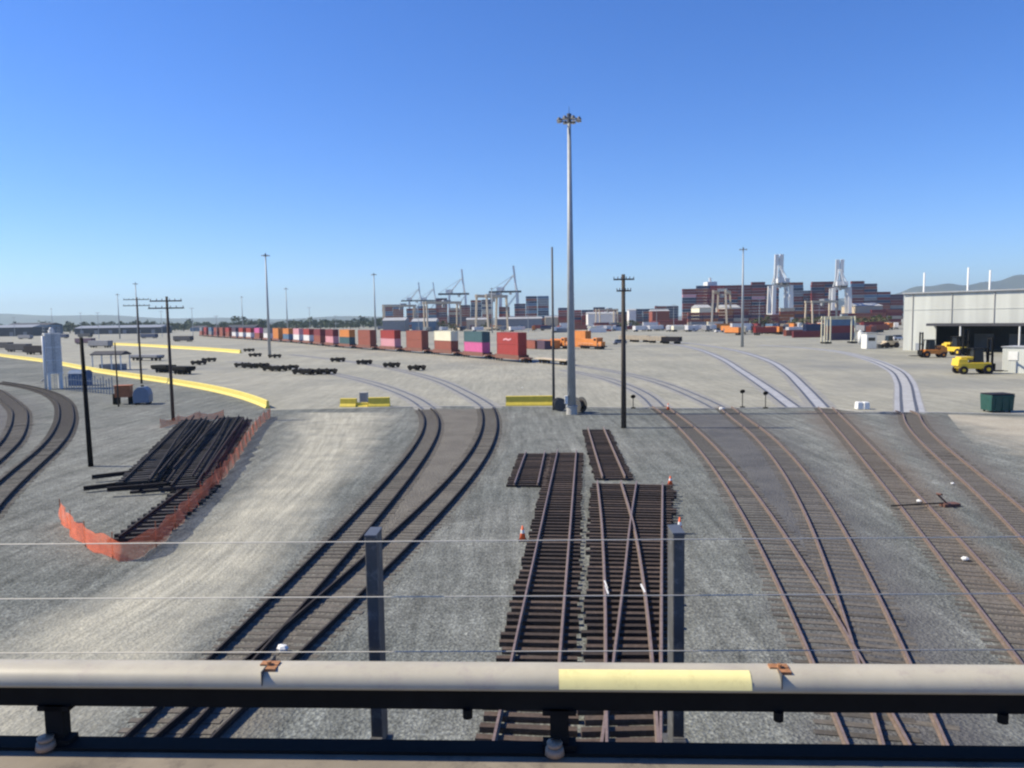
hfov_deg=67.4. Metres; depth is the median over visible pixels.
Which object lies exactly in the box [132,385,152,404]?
storage tank
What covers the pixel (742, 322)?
lamp mast
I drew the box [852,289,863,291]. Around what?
shipping container
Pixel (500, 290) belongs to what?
harbour crane
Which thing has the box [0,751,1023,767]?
bridge deck
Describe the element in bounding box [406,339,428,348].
shipping container
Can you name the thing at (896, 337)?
parked car
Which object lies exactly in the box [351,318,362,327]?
tree
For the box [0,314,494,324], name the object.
hills
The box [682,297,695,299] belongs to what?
shipping container
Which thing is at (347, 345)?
well car
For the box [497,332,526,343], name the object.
shipping container
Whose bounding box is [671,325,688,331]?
box trailer
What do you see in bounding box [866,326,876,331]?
chassis trailer
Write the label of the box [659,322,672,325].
shipping container
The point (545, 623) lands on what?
track panel
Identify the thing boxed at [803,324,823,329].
shipping container
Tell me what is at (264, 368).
rail bogie
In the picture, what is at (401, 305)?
stacking gantry
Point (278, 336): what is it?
shipping container
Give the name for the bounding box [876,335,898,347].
wheel loader
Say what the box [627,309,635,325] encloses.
dock shed
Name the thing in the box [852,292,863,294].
shipping container
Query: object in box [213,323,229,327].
tree
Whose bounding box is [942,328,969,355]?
forklift
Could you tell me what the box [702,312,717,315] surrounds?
shipping container
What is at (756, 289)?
shipping container
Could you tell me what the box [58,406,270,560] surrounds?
safety netting
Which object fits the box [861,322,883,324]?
shipping container
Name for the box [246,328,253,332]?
shipping container
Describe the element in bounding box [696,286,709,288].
shipping container
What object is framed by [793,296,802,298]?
shipping container
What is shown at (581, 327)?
chassis trailer
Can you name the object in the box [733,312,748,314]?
shipping container
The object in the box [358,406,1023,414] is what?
kerb
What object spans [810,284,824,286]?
shipping container
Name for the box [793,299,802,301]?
shipping container
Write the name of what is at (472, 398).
embedded track
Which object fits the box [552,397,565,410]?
cable reel
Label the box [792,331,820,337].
shipping container
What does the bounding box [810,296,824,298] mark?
shipping container
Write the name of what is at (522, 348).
door
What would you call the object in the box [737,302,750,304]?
shipping container
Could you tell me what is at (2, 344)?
goods wagon
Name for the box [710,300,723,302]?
shipping container
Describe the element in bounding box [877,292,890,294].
shipping container
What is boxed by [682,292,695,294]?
shipping container
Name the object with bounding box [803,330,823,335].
shipping container
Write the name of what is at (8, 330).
dock shed
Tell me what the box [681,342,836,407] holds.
embedded track
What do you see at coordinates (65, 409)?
railway track
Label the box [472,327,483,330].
box trailer
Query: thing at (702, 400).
embedded track
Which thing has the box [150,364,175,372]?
goods wagon
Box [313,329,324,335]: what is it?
shipping container
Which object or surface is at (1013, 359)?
dock office
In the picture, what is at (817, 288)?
shipping container
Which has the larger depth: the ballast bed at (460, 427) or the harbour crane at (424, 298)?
the harbour crane at (424, 298)
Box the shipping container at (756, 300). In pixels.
[751,299,764,301]
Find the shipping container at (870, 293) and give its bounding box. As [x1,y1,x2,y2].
[864,292,876,294]
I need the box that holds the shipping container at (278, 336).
[273,333,282,338]
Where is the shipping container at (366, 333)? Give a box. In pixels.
[358,330,375,337]
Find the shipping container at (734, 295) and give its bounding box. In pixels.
[724,294,737,296]
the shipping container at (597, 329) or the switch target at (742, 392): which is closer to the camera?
the switch target at (742, 392)
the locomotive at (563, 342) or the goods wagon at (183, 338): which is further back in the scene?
the goods wagon at (183, 338)
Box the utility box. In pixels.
[359,392,367,401]
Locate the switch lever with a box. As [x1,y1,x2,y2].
[891,493,960,507]
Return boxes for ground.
[0,313,1023,743]
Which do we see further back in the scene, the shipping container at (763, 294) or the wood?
the wood
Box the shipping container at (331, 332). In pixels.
[325,329,338,335]
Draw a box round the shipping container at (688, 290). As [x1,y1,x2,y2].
[682,289,695,291]
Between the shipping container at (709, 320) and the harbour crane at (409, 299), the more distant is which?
the harbour crane at (409, 299)
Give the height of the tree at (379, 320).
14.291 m
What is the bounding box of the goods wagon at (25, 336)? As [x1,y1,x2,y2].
[17,335,32,338]
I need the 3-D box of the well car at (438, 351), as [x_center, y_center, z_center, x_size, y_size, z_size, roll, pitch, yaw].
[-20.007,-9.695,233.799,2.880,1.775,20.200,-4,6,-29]
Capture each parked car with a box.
[612,339,626,343]
[893,335,902,339]
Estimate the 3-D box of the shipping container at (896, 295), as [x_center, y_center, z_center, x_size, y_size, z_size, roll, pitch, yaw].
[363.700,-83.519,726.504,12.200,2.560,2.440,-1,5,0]
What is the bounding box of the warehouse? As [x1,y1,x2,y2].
[902,289,1023,350]
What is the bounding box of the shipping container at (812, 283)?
[811,282,824,284]
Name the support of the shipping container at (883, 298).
on the shipping container at (883, 301)
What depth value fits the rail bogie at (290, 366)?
174.34 m
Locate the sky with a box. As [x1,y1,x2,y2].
[0,0,1023,318]
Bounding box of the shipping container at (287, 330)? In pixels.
[283,328,292,333]
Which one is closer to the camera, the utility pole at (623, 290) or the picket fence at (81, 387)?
the utility pole at (623, 290)
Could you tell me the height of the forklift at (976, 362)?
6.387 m
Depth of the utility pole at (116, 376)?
102.32 m
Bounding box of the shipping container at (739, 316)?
[734,315,748,317]
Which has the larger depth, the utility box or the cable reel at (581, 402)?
the utility box
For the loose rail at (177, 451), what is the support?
on the track panel at (149, 461)
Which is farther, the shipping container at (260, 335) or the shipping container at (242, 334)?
the shipping container at (242, 334)
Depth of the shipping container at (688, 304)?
695.41 m
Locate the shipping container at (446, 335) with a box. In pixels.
[434,331,457,340]
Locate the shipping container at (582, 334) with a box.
[575,331,590,338]
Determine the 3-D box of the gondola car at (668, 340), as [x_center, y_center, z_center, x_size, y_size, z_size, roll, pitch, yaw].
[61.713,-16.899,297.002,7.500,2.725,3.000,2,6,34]
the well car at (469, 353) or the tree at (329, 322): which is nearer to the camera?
the well car at (469, 353)
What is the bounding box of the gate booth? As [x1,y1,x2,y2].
[861,332,876,348]
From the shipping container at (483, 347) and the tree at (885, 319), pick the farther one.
the tree at (885, 319)
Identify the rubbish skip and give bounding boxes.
[980,392,1014,412]
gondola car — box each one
[619,335,636,341]
[631,336,648,341]
[648,336,667,342]
[661,337,681,343]
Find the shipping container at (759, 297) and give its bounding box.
[752,296,764,298]
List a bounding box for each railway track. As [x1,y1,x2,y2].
[0,381,78,519]
[0,389,33,467]
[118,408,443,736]
[152,406,501,737]
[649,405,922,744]
[714,406,960,744]
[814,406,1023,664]
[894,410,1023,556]
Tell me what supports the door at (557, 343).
in the shipping container at (556, 344)
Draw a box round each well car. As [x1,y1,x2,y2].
[312,341,326,345]
[324,342,338,346]
[337,343,356,347]
[356,344,377,349]
[377,346,403,351]
[403,347,431,353]
[430,349,459,355]
[460,351,494,358]
[492,353,532,362]
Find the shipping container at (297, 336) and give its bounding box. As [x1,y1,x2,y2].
[293,334,302,339]
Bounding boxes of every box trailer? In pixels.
[439,327,447,330]
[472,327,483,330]
[509,326,524,331]
[633,326,646,331]
[647,325,658,330]
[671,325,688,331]
[685,325,698,331]
[701,325,709,331]
[707,325,716,330]
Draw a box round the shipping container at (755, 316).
[749,315,763,317]
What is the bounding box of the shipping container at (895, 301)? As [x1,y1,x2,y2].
[890,300,902,302]
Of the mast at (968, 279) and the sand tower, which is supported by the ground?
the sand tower
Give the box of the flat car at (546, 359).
[535,357,575,364]
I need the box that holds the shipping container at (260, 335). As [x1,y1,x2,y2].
[254,333,262,337]
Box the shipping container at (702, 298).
[696,297,709,299]
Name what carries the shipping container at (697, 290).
on the shipping container at (706, 292)
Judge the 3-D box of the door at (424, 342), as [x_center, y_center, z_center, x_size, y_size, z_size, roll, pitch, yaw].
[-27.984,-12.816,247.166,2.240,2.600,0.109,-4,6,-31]
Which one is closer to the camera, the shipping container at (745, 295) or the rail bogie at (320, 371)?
the rail bogie at (320, 371)
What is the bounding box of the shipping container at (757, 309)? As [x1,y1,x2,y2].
[751,308,764,310]
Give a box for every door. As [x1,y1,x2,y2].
[320,329,324,334]
[333,330,337,335]
[333,337,338,342]
[349,330,354,336]
[350,337,354,343]
[360,393,365,400]
[370,330,375,336]
[370,338,375,344]
[395,331,399,337]
[395,339,400,346]
[422,331,427,338]
[422,340,427,347]
[451,332,457,339]
[451,341,457,349]
[482,332,489,341]
[483,343,489,352]
[518,333,525,343]
[518,345,525,355]
[545,341,549,348]
[555,341,559,347]
[586,331,590,338]
[974,334,993,348]
[1009,334,1023,345]
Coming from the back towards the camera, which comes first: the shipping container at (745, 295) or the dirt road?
the shipping container at (745, 295)
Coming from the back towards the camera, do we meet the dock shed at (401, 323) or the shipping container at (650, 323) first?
the dock shed at (401, 323)
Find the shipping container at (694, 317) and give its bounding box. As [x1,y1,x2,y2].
[687,316,702,318]
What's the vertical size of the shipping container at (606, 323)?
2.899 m
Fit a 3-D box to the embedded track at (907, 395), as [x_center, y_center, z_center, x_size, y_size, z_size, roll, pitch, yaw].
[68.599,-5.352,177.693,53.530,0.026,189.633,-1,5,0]
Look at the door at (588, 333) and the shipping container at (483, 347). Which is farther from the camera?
the door at (588, 333)
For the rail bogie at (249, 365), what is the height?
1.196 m
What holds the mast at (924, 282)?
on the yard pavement
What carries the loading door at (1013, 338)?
in the warehouse
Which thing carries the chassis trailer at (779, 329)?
on the yard pavement
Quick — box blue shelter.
[67,370,92,385]
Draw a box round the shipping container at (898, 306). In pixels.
[890,305,902,307]
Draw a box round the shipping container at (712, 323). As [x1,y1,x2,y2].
[707,321,723,324]
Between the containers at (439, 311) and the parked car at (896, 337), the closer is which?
the parked car at (896, 337)
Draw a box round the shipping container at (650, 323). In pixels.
[642,322,657,325]
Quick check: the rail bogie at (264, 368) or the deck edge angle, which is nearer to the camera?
the deck edge angle
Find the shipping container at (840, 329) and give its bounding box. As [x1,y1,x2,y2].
[826,325,853,332]
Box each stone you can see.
[277,644,287,651]
[961,556,968,560]
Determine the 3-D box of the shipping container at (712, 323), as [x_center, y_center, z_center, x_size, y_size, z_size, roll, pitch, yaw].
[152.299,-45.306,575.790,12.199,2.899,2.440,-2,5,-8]
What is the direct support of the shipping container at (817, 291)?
on the shipping container at (817, 294)
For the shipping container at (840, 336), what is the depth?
308.88 m
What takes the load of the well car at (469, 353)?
on the yard pavement
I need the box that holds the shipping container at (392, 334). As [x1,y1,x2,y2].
[380,330,400,338]
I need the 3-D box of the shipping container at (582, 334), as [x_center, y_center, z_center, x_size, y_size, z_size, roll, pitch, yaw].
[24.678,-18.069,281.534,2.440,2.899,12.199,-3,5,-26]
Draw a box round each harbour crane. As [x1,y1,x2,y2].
[401,282,423,324]
[417,282,438,307]
[438,269,468,327]
[489,266,520,316]
[767,254,793,321]
[828,259,851,313]
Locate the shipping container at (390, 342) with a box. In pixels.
[381,338,400,346]
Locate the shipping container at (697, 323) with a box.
[690,322,705,325]
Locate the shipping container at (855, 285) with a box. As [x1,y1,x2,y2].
[850,284,863,286]
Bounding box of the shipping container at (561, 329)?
[556,328,566,331]
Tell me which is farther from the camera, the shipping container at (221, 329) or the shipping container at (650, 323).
the shipping container at (650, 323)
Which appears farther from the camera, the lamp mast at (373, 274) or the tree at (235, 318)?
the tree at (235, 318)
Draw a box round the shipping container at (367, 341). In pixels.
[358,337,375,345]
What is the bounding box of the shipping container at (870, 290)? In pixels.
[864,289,876,291]
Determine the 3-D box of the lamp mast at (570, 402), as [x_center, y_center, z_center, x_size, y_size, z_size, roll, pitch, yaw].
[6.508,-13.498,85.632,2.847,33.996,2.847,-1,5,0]
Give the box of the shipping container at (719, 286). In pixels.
[710,285,723,287]
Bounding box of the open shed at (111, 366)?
[90,351,131,369]
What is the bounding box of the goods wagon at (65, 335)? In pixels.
[60,334,68,337]
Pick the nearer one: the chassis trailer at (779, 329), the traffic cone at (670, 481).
the traffic cone at (670, 481)
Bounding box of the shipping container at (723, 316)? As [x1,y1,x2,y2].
[718,315,733,317]
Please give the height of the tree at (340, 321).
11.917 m
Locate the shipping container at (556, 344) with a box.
[547,340,559,348]
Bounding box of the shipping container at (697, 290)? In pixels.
[696,289,709,291]
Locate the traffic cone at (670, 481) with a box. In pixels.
[667,476,673,485]
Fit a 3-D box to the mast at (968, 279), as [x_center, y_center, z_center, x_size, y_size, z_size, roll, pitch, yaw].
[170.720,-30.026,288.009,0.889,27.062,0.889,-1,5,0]
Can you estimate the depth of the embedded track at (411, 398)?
118.13 m
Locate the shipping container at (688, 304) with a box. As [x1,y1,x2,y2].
[682,303,695,305]
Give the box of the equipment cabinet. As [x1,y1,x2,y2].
[112,384,133,404]
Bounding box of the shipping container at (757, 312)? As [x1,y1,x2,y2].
[751,311,764,313]
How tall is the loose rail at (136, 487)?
0.375 m
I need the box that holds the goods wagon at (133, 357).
[130,354,164,360]
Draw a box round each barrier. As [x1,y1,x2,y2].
[0,354,270,407]
[113,343,241,352]
[339,398,356,406]
[356,402,367,406]
[368,397,389,406]
[506,395,551,405]
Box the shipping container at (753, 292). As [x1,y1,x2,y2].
[751,291,764,293]
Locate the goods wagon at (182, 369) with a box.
[172,366,195,373]
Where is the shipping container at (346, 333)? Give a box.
[339,329,354,336]
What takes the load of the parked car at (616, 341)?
on the yard pavement
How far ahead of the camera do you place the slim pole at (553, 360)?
90.45 m
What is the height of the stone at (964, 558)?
0.200 m
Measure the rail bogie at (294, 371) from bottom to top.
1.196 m
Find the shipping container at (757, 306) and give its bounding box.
[751,305,764,307]
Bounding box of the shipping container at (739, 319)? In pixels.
[733,318,748,320]
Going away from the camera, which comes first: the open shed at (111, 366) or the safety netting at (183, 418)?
the safety netting at (183, 418)
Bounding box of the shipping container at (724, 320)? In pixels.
[718,318,732,321]
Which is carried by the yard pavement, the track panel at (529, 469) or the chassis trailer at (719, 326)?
the chassis trailer at (719, 326)
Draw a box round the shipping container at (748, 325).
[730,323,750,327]
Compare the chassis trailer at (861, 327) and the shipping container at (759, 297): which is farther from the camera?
the shipping container at (759, 297)
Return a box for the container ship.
[651,278,716,324]
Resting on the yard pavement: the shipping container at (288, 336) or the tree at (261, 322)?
the tree at (261, 322)
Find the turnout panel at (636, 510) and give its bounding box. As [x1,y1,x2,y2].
[576,480,676,741]
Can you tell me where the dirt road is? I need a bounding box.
[0,413,405,736]
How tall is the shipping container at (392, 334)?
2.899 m
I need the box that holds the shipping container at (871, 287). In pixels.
[864,286,876,288]
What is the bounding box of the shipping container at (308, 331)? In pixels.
[303,329,313,334]
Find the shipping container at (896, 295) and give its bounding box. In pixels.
[890,294,903,296]
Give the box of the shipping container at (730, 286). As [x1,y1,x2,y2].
[724,285,737,287]
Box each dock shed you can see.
[0,324,48,336]
[8,323,62,333]
[74,325,171,334]
[190,325,261,330]
[382,317,408,330]
[411,318,438,330]
[466,318,486,329]
[497,317,541,328]
[544,315,581,326]
[586,312,614,324]
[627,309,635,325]
[649,309,669,321]
[691,305,710,315]
[718,305,740,321]
[841,303,882,319]
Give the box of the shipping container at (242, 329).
[238,328,245,331]
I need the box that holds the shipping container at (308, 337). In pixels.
[303,335,313,340]
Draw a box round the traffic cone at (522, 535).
[519,526,526,541]
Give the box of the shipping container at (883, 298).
[877,297,889,299]
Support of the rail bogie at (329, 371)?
on the embedded track at (411, 398)
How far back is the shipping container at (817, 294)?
710.22 m
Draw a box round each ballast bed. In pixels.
[0,388,49,486]
[115,409,513,737]
[649,414,1023,745]
[790,411,1023,664]
[879,414,1023,565]
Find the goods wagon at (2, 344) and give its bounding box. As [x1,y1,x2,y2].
[0,342,12,347]
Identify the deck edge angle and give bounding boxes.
[0,735,1023,761]
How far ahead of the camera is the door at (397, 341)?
265.60 m
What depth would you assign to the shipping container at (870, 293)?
724.61 m
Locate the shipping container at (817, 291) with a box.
[811,290,824,292]
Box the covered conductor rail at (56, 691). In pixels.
[0,654,1023,758]
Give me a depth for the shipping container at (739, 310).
626.74 m
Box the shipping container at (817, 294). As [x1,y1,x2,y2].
[810,293,824,295]
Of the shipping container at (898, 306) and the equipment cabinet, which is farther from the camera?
the shipping container at (898, 306)
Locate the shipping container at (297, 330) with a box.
[293,328,302,333]
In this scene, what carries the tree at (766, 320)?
on the yard pavement
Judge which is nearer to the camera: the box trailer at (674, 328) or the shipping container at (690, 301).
the box trailer at (674, 328)
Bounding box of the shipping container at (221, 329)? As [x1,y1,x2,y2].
[219,327,225,331]
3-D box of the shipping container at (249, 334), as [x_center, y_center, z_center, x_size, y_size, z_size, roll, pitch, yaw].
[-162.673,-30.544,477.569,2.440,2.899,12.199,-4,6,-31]
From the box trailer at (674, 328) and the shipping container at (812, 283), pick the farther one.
the shipping container at (812, 283)
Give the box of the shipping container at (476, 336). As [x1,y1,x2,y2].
[464,331,489,342]
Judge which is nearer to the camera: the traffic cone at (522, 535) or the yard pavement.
the traffic cone at (522, 535)
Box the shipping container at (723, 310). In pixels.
[718,309,733,311]
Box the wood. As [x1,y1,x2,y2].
[13,317,382,331]
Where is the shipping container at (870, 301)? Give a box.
[864,300,876,302]
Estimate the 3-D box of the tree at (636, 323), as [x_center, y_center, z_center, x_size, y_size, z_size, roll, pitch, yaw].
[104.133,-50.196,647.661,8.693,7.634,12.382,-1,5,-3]
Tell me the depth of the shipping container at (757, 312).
696.13 m
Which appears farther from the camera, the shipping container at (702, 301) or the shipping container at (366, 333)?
the shipping container at (702, 301)
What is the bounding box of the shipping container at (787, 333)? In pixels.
[783,330,802,335]
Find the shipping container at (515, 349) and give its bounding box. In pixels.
[497,343,526,355]
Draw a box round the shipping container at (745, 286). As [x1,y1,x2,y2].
[738,285,751,287]
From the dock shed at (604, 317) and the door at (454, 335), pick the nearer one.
the door at (454, 335)
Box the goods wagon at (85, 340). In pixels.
[74,338,95,343]
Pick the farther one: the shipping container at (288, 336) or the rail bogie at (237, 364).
the shipping container at (288, 336)
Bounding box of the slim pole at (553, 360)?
[551,247,554,409]
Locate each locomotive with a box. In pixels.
[550,337,566,348]
[578,337,606,349]
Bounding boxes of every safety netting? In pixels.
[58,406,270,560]
[160,409,223,427]
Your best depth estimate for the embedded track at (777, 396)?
123.48 m
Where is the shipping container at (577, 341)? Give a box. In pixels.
[575,339,580,346]
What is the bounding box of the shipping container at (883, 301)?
[877,300,889,302]
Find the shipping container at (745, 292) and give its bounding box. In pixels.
[738,291,750,293]
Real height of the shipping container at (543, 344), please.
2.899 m
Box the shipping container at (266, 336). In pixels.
[263,333,272,337]
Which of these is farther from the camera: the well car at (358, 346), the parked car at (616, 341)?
the parked car at (616, 341)
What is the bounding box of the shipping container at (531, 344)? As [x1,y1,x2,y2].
[527,340,539,348]
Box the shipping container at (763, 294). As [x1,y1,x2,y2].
[751,293,764,295]
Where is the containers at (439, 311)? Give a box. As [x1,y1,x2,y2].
[382,296,901,328]
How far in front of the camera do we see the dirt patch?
69.20 m
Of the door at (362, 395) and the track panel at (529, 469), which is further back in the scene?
the door at (362, 395)
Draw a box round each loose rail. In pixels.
[83,479,144,490]
[92,469,142,478]
[107,482,174,491]
[148,415,194,481]
[158,416,206,474]
[166,415,218,482]
[172,418,219,469]
[191,415,228,476]
[203,417,243,474]
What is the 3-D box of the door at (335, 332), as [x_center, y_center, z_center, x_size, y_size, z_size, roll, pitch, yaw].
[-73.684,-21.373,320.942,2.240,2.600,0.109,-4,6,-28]
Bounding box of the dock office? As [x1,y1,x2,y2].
[1001,345,1023,372]
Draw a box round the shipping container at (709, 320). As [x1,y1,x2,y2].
[703,319,717,321]
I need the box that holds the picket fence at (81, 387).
[65,374,112,393]
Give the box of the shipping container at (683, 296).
[682,295,695,297]
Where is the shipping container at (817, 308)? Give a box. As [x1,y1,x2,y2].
[810,307,824,309]
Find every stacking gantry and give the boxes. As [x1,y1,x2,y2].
[382,303,415,318]
[422,300,461,330]
[475,293,509,330]
[595,308,617,322]
[711,289,731,323]
[802,299,837,325]
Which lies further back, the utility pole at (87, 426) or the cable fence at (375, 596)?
the utility pole at (87, 426)
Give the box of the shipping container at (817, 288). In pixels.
[811,287,824,289]
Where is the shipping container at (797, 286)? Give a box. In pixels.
[793,285,802,287]
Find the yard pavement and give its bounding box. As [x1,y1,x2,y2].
[0,318,1023,413]
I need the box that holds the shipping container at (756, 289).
[751,288,764,290]
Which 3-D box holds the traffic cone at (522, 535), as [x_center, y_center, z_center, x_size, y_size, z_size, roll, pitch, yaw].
[0.522,7.384,38.014,0.400,0.750,0.400,-1,5,0]
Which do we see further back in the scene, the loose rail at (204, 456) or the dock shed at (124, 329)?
the dock shed at (124, 329)
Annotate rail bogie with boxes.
[190,360,206,364]
[201,357,216,361]
[234,362,249,367]
[242,363,257,368]
[248,353,261,356]
[253,363,269,367]
[262,365,277,370]
[268,354,281,357]
[269,365,287,371]
[282,364,298,369]
[292,368,309,373]
[300,368,318,374]
[312,368,327,374]
[322,368,337,374]
[330,357,345,361]
[356,359,371,364]
[383,362,399,367]
[407,364,425,370]
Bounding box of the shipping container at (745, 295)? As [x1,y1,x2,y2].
[738,294,750,296]
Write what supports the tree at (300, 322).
on the yard pavement
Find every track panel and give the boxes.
[107,481,220,542]
[115,417,206,484]
[130,419,211,493]
[163,415,243,489]
[167,417,251,496]
[475,449,583,740]
[506,450,550,486]
[582,427,633,479]
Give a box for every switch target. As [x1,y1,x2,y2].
[631,395,635,408]
[740,390,744,407]
[763,391,767,408]
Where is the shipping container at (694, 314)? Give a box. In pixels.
[687,312,702,315]
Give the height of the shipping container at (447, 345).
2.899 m
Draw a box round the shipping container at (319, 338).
[314,335,325,341]
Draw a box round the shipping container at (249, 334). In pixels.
[246,333,253,336]
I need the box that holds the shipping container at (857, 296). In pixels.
[852,295,863,297]
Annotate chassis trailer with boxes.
[540,325,554,330]
[575,326,586,329]
[715,324,729,328]
[724,327,740,334]
[753,327,776,334]
[765,326,782,334]
[785,327,802,329]
[786,323,796,326]
[856,325,868,332]
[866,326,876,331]
[869,324,888,330]
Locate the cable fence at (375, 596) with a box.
[0,524,1023,742]
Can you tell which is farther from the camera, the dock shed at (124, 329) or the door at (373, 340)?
the dock shed at (124, 329)
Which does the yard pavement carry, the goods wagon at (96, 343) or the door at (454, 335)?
the goods wagon at (96, 343)
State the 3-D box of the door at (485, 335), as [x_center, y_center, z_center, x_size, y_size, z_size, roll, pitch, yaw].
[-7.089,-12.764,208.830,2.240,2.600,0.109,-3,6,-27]
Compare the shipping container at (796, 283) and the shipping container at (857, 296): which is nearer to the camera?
the shipping container at (796, 283)
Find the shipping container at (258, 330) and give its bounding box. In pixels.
[254,328,262,332]
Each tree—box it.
[61,323,76,332]
[79,322,95,325]
[101,321,116,324]
[174,322,197,330]
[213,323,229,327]
[228,316,246,324]
[243,320,257,324]
[253,319,270,327]
[274,322,291,327]
[281,319,306,327]
[315,319,327,328]
[324,320,334,328]
[337,320,347,327]
[345,320,357,328]
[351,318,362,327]
[358,316,373,327]
[372,317,381,325]
[437,321,451,327]
[631,320,639,325]
[757,316,776,324]
[794,316,810,324]
[808,316,820,323]
[865,314,881,321]
[874,316,892,322]
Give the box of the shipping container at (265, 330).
[263,328,272,332]
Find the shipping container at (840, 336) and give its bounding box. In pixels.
[825,333,853,339]
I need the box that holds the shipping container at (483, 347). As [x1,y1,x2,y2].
[464,342,489,352]
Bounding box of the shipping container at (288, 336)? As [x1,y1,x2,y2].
[283,334,292,339]
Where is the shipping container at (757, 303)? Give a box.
[751,302,764,304]
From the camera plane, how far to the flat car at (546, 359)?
181.57 m
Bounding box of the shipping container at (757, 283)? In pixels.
[751,282,764,284]
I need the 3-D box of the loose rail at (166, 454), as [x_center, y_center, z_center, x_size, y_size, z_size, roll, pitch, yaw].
[-29.397,4.884,67.374,0.252,0.188,36.666,-3,5,-18]
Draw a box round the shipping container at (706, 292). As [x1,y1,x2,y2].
[696,291,709,293]
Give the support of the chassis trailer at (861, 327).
on the yard pavement
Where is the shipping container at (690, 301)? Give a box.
[682,300,695,302]
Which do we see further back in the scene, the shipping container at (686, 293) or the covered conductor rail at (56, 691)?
the shipping container at (686, 293)
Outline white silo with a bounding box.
[858,330,862,343]
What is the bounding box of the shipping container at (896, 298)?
[890,297,902,299]
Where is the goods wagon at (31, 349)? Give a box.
[23,345,41,354]
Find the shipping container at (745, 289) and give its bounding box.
[738,288,750,290]
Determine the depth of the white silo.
264.81 m
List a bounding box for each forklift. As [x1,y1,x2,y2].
[909,332,947,357]
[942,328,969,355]
[951,337,1003,373]
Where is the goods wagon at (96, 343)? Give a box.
[88,340,112,347]
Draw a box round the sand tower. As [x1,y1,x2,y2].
[41,327,63,389]
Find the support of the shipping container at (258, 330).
on the shipping container at (260, 335)
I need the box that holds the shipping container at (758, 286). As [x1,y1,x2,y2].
[752,285,764,287]
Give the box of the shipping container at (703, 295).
[696,294,709,296]
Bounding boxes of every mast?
[115,294,120,338]
[133,283,137,338]
[261,253,270,354]
[285,288,287,327]
[371,273,376,342]
[491,287,492,332]
[556,113,581,414]
[739,248,746,346]
[923,273,924,291]
[967,267,968,290]
[989,270,990,289]
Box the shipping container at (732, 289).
[724,288,737,290]
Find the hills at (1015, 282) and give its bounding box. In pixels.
[838,275,1023,312]
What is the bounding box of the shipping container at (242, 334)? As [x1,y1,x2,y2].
[239,332,246,336]
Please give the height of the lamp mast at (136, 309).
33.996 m
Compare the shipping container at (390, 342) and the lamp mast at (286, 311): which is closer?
the shipping container at (390, 342)
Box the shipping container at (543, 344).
[534,340,550,348]
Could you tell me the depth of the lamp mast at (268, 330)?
252.38 m
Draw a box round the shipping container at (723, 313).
[718,312,732,314]
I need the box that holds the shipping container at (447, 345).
[434,340,457,350]
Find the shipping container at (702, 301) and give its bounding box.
[696,300,709,302]
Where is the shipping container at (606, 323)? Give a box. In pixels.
[594,322,608,324]
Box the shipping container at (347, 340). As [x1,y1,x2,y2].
[340,337,354,343]
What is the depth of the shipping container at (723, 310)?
626.22 m
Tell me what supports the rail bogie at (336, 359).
on the yard pavement
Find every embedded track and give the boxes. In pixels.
[227,361,442,409]
[291,354,501,408]
[557,370,672,407]
[575,365,730,407]
[669,343,805,406]
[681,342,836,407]
[759,345,926,411]
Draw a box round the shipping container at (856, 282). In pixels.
[850,281,863,283]
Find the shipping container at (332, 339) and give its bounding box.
[325,336,338,342]
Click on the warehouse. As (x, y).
(941, 318)
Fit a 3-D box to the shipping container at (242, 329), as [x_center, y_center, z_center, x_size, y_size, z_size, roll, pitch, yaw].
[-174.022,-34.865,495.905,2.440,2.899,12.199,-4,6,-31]
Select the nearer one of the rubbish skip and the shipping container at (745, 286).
the rubbish skip
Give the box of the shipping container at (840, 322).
[826,318,853,325]
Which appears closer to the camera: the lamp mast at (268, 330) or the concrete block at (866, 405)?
the concrete block at (866, 405)
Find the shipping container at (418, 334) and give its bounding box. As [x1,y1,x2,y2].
[406,330,427,339]
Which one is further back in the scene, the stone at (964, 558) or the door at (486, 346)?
the door at (486, 346)
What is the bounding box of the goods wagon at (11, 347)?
[5,344,31,351]
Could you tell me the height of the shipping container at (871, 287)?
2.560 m
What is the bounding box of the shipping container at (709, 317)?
[703,315,717,318]
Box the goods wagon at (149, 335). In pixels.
[140,334,157,337]
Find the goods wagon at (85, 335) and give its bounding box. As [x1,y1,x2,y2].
[78,333,92,337]
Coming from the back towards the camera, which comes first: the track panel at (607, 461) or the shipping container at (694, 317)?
the shipping container at (694, 317)
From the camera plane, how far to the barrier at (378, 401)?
97.76 m
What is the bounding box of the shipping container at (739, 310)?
[734,308,748,311]
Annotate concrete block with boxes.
[854,402,862,409]
[863,402,869,409]
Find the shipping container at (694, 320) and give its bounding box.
[687,319,702,321]
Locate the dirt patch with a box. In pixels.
[947,414,1023,465]
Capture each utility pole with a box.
[79,337,93,466]
[114,343,119,406]
[123,297,149,383]
[148,296,183,419]
[613,274,633,427]
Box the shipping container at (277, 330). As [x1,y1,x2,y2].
[272,328,282,333]
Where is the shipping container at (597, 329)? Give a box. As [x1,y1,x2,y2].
[588,328,605,331]
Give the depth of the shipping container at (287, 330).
398.25 m
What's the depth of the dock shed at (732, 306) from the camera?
661.85 m
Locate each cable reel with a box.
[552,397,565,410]
[576,397,586,412]
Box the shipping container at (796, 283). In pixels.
[790,282,802,284]
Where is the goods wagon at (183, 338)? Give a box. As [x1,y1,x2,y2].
[173,336,193,341]

